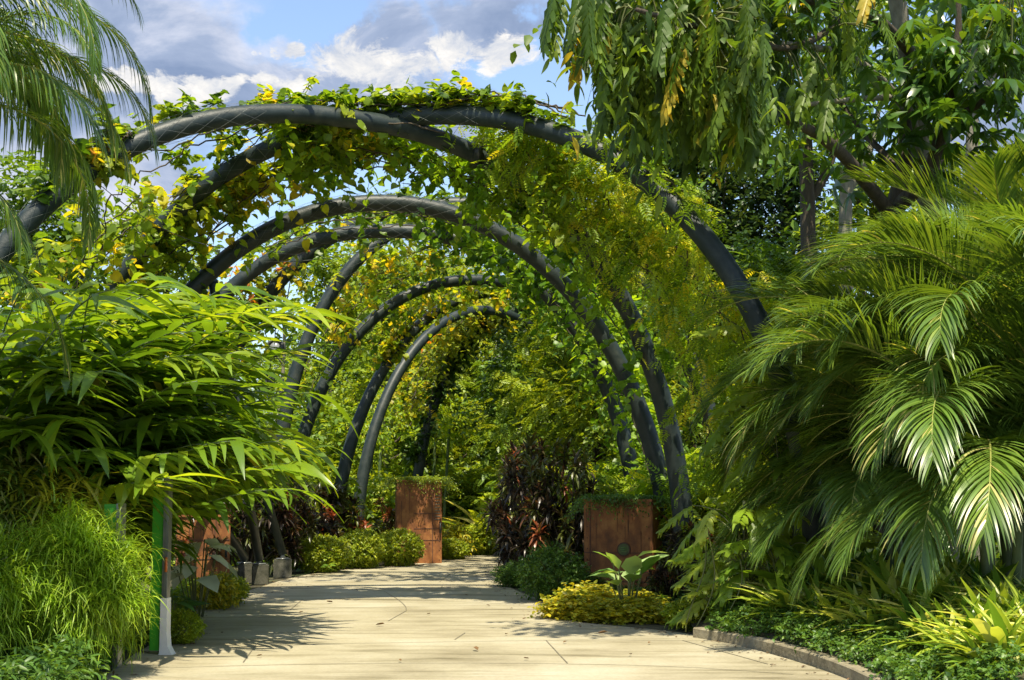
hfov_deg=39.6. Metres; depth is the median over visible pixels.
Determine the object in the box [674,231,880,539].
broadleaf tree
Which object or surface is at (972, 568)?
strap leaf plant
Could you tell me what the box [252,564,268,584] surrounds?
concrete block
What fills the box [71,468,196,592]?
ginger plant
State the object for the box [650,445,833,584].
understory bush
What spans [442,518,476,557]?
golden shrub
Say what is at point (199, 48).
sky
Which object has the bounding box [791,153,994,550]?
broadleaf tree
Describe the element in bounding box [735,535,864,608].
dark leafed plant
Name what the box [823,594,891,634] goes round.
strap leaf plant
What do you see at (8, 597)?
weeping shrub
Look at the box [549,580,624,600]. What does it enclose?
golden shrub
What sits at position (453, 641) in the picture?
path joint
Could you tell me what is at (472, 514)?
birds nest rosette
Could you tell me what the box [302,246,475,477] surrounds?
broadleaf tree
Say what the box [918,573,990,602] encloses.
strap leaf plant
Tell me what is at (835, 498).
palm
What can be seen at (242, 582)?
round hedge
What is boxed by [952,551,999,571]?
strap leaf plant
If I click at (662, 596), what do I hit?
ground cover
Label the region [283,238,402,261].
cable
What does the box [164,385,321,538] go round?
ginger plant
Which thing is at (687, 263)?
feathery creeper
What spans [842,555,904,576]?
strap leaf plant
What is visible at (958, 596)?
strap leaf plant
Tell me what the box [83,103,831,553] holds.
garden arch
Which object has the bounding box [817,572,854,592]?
strap leaf plant
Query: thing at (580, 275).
climbing vine
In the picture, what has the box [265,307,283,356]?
hanging lamp
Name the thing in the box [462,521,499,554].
round hedge
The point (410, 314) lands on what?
climbing vine
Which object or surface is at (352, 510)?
cordyline shrub
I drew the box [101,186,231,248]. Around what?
cable
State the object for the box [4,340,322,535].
ginger plant
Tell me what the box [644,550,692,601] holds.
cordyline shrub
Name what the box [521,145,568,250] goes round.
hanging vine
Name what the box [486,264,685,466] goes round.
climbing vine
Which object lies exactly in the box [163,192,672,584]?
garden arch
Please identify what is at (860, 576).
strap leaf plant
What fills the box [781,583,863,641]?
strap leaf plant
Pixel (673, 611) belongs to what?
round hedge
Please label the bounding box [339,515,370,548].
croton shrub
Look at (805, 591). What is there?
strap leaf plant
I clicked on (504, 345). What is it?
broadleaf tree
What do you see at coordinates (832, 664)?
kerb
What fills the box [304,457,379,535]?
understory bush
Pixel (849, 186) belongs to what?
slim tree
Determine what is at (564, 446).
cordyline shrub
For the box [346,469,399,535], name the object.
understory bush
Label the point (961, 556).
strap leaf plant
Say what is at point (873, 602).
strap leaf plant
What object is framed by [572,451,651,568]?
understory bush
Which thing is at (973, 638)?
strap leaf plant
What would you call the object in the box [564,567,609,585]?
round hedge
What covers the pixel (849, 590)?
strap leaf plant
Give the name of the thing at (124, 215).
broadleaf tree
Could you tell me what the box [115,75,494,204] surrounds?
climbing vine
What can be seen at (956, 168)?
broadleaf tree
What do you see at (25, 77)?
palm
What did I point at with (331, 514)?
croton shrub
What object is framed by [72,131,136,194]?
climbing vine
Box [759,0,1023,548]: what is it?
slim tree
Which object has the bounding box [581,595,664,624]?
golden shrub
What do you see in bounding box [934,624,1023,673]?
strap leaf plant
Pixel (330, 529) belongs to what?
cordyline shrub
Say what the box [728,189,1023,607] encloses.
palm
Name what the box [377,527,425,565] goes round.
round hedge
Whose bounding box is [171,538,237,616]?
caladium
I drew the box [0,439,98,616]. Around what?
weeping shrub
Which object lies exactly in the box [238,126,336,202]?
cable
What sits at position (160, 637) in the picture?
sign pylon
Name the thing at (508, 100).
climbing vine
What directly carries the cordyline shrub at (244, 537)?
on the ground at (628, 624)
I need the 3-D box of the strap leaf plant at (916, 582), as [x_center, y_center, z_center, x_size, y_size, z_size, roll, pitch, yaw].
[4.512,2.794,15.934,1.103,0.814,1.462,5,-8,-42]
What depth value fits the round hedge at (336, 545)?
30.04 m
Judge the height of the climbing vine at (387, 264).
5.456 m
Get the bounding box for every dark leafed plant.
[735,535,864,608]
[822,567,942,592]
[869,562,1018,591]
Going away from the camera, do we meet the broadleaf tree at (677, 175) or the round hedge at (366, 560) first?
the round hedge at (366, 560)
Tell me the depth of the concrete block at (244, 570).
26.77 m
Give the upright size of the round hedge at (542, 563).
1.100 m
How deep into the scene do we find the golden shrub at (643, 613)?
19.11 m
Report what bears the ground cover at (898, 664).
on the ground at (628, 624)
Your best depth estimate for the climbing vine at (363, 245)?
30.39 m
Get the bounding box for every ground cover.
[0,606,149,679]
[125,574,236,646]
[494,559,709,613]
[705,572,1023,679]
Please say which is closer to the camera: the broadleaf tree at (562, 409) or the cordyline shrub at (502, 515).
the cordyline shrub at (502, 515)
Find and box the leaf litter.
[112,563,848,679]
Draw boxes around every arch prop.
[209,279,265,564]
[214,331,289,558]
[216,510,251,563]
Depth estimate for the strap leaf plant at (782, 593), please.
16.52 m
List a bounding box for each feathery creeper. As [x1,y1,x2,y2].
[435,104,702,335]
[559,121,728,246]
[577,184,834,539]
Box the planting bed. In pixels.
[688,614,1023,679]
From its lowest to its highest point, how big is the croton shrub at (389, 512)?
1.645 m
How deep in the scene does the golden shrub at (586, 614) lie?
19.22 m
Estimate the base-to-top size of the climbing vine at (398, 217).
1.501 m
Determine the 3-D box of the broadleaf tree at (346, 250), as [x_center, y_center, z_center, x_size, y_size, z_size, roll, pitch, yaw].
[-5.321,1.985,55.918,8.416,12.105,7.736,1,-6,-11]
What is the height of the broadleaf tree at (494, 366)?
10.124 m
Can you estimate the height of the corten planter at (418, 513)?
1.980 m
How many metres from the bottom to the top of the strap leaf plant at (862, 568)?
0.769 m
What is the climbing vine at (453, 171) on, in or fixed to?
attached to the garden arch at (34, 213)
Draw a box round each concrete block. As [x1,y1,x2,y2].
[238,563,251,583]
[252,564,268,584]
[273,558,291,578]
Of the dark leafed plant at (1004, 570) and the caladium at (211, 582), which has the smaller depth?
the dark leafed plant at (1004, 570)
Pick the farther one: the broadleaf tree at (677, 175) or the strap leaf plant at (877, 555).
the broadleaf tree at (677, 175)
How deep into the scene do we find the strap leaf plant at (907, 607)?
13.89 m
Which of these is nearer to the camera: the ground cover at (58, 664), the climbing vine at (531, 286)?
the ground cover at (58, 664)
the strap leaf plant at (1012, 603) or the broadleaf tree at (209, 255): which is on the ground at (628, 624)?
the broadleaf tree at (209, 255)
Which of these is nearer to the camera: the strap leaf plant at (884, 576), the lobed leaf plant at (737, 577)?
the strap leaf plant at (884, 576)
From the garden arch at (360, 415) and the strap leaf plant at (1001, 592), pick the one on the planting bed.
the strap leaf plant at (1001, 592)
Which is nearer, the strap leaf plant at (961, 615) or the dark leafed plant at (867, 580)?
the strap leaf plant at (961, 615)
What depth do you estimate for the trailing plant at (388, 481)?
33.97 m
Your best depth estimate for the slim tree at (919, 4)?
23.37 m
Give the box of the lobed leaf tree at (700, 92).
[510,0,1023,558]
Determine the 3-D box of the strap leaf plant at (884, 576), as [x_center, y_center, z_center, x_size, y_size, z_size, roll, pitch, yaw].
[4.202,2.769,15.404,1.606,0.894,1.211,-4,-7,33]
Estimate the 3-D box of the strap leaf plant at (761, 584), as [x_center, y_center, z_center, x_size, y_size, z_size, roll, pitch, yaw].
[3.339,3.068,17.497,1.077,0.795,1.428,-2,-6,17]
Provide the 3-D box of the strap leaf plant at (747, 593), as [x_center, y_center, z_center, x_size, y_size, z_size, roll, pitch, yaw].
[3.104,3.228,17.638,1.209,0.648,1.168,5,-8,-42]
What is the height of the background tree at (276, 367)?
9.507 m
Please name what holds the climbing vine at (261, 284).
attached to the garden arch at (271, 289)
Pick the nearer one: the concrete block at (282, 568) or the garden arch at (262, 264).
the garden arch at (262, 264)
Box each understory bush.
[231,461,331,565]
[253,413,358,479]
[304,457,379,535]
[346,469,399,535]
[353,463,453,516]
[424,456,495,532]
[431,463,503,528]
[468,454,499,492]
[475,440,589,551]
[509,460,623,569]
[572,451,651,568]
[606,444,784,580]
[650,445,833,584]
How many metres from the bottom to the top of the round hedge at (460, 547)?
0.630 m
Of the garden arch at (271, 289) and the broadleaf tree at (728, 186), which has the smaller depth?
the garden arch at (271, 289)
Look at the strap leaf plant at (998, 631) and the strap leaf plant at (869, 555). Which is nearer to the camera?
the strap leaf plant at (998, 631)
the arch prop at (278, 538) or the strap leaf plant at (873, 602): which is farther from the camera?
the arch prop at (278, 538)
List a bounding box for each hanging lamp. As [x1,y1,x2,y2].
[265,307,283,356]
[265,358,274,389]
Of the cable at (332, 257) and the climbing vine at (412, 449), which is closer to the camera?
the cable at (332, 257)
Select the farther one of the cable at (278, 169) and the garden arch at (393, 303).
the garden arch at (393, 303)
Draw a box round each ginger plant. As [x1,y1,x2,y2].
[0,272,264,472]
[0,280,289,513]
[0,283,364,574]
[0,364,343,559]
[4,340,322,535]
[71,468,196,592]
[91,498,203,590]
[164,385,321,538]
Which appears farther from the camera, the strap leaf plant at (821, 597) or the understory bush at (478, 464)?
the understory bush at (478, 464)
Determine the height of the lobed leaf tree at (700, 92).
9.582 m
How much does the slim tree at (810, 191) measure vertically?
12.680 m
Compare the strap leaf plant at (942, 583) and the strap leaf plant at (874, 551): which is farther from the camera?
the strap leaf plant at (874, 551)
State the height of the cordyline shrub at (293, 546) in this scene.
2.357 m
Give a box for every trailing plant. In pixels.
[372,475,465,501]
[561,493,671,527]
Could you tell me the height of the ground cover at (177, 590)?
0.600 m
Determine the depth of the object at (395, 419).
44.84 m
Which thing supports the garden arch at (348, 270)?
on the ground at (628, 624)
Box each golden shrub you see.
[189,568,244,609]
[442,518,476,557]
[527,588,606,621]
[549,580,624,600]
[557,597,631,624]
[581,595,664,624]
[608,589,671,604]
[628,601,666,624]
[639,601,678,624]
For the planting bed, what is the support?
on the ground at (628, 624)
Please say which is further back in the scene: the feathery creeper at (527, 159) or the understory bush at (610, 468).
the understory bush at (610, 468)
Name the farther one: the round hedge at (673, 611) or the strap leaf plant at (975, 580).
the round hedge at (673, 611)
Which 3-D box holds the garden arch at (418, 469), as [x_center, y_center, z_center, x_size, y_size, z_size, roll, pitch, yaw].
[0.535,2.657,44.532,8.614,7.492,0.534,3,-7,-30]
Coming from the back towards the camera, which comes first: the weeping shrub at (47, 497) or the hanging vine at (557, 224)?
the hanging vine at (557, 224)
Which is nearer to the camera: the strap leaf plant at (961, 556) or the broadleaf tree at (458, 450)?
the strap leaf plant at (961, 556)
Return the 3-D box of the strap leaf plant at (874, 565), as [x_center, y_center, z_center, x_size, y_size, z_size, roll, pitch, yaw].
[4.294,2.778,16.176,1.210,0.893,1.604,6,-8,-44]
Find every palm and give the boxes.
[0,0,158,257]
[0,194,70,379]
[676,211,1023,574]
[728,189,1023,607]
[739,133,1023,561]
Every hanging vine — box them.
[457,164,492,242]
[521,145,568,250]
[534,144,581,253]
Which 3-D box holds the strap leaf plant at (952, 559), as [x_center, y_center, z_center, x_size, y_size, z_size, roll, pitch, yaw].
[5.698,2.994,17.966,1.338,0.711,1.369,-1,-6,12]
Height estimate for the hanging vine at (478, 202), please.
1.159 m
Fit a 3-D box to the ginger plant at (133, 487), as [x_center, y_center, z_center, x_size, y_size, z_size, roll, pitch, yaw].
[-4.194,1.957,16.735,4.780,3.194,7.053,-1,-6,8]
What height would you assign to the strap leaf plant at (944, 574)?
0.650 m
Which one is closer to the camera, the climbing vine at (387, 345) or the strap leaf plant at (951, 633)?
the strap leaf plant at (951, 633)
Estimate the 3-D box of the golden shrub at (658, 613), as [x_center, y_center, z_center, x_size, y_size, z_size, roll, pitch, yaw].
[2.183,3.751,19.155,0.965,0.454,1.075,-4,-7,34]
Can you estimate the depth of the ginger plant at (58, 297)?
17.39 m
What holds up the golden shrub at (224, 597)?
on the ground at (628, 624)
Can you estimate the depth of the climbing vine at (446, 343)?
42.12 m
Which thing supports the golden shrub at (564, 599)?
on the ground at (628, 624)
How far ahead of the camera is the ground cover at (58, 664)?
12.51 m
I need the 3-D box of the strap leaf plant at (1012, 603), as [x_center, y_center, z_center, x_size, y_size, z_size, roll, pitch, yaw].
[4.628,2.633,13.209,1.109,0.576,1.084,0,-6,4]
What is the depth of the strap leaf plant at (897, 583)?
15.68 m
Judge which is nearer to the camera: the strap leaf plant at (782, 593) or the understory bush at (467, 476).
the strap leaf plant at (782, 593)
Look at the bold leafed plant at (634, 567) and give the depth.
20.10 m
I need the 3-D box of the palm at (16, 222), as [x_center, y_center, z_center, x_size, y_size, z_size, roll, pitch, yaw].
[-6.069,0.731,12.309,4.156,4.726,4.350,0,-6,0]
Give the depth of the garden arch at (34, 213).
20.82 m
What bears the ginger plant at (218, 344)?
on the ground at (628, 624)
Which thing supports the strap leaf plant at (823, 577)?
on the planting bed
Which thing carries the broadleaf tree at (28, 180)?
on the ground at (628, 624)
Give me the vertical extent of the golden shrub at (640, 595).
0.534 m
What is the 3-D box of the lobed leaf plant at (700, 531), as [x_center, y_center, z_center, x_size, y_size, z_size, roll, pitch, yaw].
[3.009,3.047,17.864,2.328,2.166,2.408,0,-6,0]
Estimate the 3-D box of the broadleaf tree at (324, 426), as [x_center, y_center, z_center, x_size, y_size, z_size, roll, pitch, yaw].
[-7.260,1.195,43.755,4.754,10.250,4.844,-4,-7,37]
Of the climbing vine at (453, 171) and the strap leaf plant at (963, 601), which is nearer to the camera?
the strap leaf plant at (963, 601)
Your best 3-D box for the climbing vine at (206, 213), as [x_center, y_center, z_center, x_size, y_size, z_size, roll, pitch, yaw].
[-4.145,-1.502,22.780,5.868,4.309,2.912,-3,-7,28]
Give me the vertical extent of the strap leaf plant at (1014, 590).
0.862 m
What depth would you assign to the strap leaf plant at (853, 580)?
16.62 m
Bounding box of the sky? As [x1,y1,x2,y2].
[0,0,1023,423]
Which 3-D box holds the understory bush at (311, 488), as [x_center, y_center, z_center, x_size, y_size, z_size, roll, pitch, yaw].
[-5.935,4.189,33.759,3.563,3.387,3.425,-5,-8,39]
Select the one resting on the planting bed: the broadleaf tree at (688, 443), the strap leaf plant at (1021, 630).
the strap leaf plant at (1021, 630)
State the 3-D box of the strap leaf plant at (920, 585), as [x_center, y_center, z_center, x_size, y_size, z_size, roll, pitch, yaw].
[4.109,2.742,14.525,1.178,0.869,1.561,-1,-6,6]
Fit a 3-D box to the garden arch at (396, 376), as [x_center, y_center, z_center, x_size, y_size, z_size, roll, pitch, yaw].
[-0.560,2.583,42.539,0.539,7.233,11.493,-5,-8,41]
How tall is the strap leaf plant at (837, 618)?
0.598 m
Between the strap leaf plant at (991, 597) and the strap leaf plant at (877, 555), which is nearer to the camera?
the strap leaf plant at (991, 597)
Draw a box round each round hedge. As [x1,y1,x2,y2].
[171,607,207,643]
[196,573,250,603]
[295,533,354,572]
[340,527,389,568]
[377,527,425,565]
[442,537,472,558]
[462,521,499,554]
[490,560,535,587]
[513,540,591,600]
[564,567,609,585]
[660,596,726,630]
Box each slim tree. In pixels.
[652,31,981,449]
[675,13,1005,417]
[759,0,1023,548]
[790,0,1023,559]
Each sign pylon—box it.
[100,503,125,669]
[149,478,175,654]
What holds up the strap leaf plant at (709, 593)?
on the planting bed
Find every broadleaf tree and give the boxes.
[0,144,144,336]
[74,194,244,566]
[165,235,271,436]
[226,224,365,458]
[250,242,405,465]
[278,239,470,478]
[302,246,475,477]
[325,242,508,476]
[393,251,544,470]
[451,269,617,473]
[466,253,703,545]
[468,299,586,472]
[538,134,744,478]
[567,227,766,497]
[618,132,773,471]
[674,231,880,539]
[698,142,838,456]
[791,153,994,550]
[837,139,985,418]
[917,454,1012,544]
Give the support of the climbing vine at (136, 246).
attached to the garden arch at (715, 251)
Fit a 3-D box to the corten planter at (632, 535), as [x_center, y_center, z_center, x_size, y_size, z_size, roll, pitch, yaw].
[1.904,3.486,23.915,1.164,1.620,1.156,-2,-6,17]
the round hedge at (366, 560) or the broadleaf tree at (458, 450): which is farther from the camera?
the broadleaf tree at (458, 450)
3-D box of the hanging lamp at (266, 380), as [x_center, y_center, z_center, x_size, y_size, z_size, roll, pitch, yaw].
[-5.123,0.710,30.124,0.230,0.714,0.244,0,-6,0]
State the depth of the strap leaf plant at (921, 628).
12.87 m
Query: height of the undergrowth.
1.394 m
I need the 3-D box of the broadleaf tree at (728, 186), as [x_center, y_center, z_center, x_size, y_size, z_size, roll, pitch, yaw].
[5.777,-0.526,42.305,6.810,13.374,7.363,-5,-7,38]
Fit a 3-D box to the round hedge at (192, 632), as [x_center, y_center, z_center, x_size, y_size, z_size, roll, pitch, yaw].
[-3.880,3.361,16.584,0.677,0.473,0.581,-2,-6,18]
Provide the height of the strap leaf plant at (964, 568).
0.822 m
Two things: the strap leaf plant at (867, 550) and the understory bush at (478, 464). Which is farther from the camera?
the understory bush at (478, 464)
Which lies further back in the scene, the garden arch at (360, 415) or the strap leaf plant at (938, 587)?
the garden arch at (360, 415)
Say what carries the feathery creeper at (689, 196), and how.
attached to the garden arch at (715, 251)
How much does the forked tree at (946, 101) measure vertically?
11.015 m
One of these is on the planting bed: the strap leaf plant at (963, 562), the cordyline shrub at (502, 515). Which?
the strap leaf plant at (963, 562)
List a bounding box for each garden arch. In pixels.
[0,101,695,600]
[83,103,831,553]
[131,222,641,582]
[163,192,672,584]
[206,197,717,457]
[264,218,715,569]
[295,274,512,460]
[334,290,636,528]
[352,306,585,520]
[412,306,531,476]
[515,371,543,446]
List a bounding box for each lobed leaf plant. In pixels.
[656,497,810,631]
[684,324,886,599]
[711,539,843,628]
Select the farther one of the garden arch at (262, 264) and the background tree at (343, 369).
the background tree at (343, 369)
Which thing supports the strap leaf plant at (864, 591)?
on the planting bed
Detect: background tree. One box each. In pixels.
[243,356,325,452]
[309,337,360,463]
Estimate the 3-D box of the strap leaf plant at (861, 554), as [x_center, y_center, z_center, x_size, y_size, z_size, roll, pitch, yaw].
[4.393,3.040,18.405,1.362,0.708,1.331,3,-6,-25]
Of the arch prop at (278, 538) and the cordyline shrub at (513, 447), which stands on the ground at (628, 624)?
the cordyline shrub at (513, 447)
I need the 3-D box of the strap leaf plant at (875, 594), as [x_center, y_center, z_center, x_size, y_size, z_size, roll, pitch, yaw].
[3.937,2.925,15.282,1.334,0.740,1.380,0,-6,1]
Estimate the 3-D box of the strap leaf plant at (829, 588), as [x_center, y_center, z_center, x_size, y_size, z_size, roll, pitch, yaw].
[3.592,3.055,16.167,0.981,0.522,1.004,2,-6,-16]
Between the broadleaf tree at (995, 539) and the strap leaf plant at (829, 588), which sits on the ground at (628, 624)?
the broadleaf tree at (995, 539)
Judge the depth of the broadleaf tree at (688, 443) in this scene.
32.92 m
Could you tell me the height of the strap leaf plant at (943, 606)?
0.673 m
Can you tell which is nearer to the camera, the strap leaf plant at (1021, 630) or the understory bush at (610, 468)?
the strap leaf plant at (1021, 630)
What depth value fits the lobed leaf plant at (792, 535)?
18.83 m
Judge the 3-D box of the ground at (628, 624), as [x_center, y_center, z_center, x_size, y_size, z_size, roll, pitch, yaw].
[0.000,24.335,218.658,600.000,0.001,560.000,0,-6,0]
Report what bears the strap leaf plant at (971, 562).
on the planting bed
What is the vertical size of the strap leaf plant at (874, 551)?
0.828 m
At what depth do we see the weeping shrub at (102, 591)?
13.45 m
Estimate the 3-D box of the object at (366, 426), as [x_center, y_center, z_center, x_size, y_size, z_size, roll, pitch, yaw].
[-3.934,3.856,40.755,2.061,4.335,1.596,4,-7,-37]
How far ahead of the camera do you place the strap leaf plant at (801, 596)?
16.64 m
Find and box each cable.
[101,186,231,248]
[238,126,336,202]
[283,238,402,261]
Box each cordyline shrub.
[230,483,295,573]
[242,475,322,566]
[276,477,345,555]
[312,481,370,538]
[478,462,561,570]
[483,436,551,535]
[495,454,583,568]
[499,430,590,540]
[533,447,600,570]
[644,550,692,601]
[656,515,718,594]
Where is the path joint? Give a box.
[134,573,786,673]
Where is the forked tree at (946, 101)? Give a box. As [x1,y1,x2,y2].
[635,0,1023,562]
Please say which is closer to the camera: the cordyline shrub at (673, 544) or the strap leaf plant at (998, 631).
the strap leaf plant at (998, 631)
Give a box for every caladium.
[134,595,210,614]
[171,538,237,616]
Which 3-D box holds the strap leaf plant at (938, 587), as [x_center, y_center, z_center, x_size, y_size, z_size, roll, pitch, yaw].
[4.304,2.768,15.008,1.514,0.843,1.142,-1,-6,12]
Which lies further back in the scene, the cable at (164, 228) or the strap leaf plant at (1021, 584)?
the cable at (164, 228)
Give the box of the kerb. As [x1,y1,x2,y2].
[693,627,889,679]
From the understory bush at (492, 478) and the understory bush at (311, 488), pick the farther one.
the understory bush at (492, 478)
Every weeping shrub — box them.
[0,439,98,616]
[0,447,146,574]
[0,481,173,678]
[0,515,73,671]
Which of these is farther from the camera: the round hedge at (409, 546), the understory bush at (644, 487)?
the round hedge at (409, 546)
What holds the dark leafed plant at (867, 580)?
on the ground at (628, 624)
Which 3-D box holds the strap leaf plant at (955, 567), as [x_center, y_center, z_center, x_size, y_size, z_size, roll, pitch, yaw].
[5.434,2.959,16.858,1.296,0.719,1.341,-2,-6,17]
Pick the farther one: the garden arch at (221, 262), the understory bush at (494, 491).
the understory bush at (494, 491)
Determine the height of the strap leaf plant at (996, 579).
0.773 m
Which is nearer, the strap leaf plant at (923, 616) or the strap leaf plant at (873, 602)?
the strap leaf plant at (923, 616)
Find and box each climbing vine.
[0,179,183,348]
[13,103,136,205]
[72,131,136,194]
[82,93,410,342]
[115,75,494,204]
[165,242,318,370]
[183,88,366,267]
[232,187,494,275]
[266,97,580,250]
[272,223,474,422]
[273,186,614,286]
[351,264,554,371]
[366,320,414,368]
[370,70,585,130]
[370,287,520,451]
[400,299,513,476]
[402,186,650,408]
[455,152,702,427]
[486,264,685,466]
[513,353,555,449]
[565,312,675,493]
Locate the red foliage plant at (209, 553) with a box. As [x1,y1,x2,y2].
[173,510,230,561]
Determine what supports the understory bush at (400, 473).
on the ground at (628, 624)
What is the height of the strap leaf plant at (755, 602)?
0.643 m
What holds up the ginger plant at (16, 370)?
on the ground at (628, 624)
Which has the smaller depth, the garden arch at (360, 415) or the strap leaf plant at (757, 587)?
the strap leaf plant at (757, 587)
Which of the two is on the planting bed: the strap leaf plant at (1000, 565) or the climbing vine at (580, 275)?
the strap leaf plant at (1000, 565)
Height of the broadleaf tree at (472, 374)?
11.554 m
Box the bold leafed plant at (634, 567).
[590,550,667,599]
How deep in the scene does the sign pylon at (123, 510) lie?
14.43 m
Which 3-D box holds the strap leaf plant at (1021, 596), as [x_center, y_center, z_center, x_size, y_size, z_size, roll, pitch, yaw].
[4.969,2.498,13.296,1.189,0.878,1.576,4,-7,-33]
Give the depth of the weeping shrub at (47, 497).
14.45 m
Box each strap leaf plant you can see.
[667,569,750,611]
[728,570,833,619]
[728,579,809,632]
[733,583,768,610]
[736,565,812,622]
[747,558,809,593]
[765,567,851,617]
[771,570,854,608]
[774,557,855,587]
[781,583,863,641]
[789,569,869,596]
[793,584,836,618]
[801,599,866,633]
[808,556,909,577]
[815,576,881,612]
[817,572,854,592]
[818,571,877,617]
[818,576,915,628]
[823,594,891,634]
[825,562,893,601]
[833,548,887,570]
[834,544,901,588]
[835,539,876,559]
[835,552,914,605]
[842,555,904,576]
[845,593,896,639]
[848,588,959,652]
[852,547,879,560]
[854,571,900,601]
[857,538,881,561]
[857,557,960,591]
[858,547,877,571]
[864,567,951,632]
[869,570,989,634]
[871,604,966,662]
[873,596,955,630]
[880,558,973,578]
[883,586,974,626]
[889,571,964,597]
[898,564,1019,602]
[899,578,982,611]
[899,593,1022,676]
[900,617,949,647]
[917,577,1023,663]
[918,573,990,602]
[918,585,999,611]
[918,609,1018,659]
[923,600,1023,657]
[931,589,1023,619]
[931,594,1023,644]
[934,587,1023,679]
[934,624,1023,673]
[935,551,964,570]
[938,553,979,575]
[939,547,977,566]
[943,568,1019,604]
[946,591,1023,621]
[948,560,1001,582]
[949,557,979,582]
[950,563,1023,588]
[951,560,970,577]
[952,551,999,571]
[952,572,1023,611]
[962,556,980,581]
[963,561,1023,599]
[966,588,1022,608]
[1003,601,1023,623]
[1009,618,1023,637]
[1013,575,1023,588]
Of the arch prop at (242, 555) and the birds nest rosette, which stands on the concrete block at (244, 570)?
the arch prop at (242, 555)
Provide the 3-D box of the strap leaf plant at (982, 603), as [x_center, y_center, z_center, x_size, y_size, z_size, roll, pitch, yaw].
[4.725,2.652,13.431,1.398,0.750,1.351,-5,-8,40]
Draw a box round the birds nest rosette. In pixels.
[442,499,488,540]
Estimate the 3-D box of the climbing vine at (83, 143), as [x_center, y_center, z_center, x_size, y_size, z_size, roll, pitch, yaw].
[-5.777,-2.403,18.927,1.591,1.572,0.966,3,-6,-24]
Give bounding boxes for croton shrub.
[314,503,342,549]
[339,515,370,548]
[371,496,394,542]
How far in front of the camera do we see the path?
16.65 m
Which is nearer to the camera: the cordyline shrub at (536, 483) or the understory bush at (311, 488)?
the cordyline shrub at (536, 483)
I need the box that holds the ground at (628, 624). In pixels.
[77,517,997,679]
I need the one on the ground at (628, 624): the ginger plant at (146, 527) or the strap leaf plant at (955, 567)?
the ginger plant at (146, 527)
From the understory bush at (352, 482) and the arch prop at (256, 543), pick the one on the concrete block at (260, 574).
the arch prop at (256, 543)
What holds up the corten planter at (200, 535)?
on the ground at (628, 624)
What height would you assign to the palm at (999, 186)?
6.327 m
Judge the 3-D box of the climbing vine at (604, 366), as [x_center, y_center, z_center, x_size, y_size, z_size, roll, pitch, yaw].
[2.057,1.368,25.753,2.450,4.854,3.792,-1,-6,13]
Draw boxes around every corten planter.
[175,515,230,580]
[395,480,441,562]
[583,499,661,590]
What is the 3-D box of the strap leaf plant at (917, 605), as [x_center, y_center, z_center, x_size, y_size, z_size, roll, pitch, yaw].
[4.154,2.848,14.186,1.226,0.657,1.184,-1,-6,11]
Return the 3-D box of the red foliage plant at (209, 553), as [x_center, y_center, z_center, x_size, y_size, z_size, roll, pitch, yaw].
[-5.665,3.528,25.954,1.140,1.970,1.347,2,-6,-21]
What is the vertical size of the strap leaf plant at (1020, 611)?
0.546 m
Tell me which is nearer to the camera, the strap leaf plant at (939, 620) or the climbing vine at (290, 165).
the strap leaf plant at (939, 620)
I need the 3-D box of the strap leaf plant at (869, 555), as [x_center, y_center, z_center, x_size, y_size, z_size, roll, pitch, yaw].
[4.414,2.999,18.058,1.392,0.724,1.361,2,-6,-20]
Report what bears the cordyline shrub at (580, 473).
on the ground at (628, 624)
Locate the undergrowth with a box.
[145,525,999,573]
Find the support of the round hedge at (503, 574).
on the ground at (628, 624)
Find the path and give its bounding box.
[106,554,846,679]
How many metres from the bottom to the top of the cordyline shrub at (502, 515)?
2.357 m
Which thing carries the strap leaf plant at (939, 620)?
on the planting bed
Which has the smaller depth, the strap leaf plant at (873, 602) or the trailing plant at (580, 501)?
the strap leaf plant at (873, 602)
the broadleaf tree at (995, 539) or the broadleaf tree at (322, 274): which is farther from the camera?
the broadleaf tree at (322, 274)
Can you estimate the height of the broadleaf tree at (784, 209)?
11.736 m
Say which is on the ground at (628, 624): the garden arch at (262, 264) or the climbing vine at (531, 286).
the garden arch at (262, 264)
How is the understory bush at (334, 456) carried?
on the ground at (628, 624)

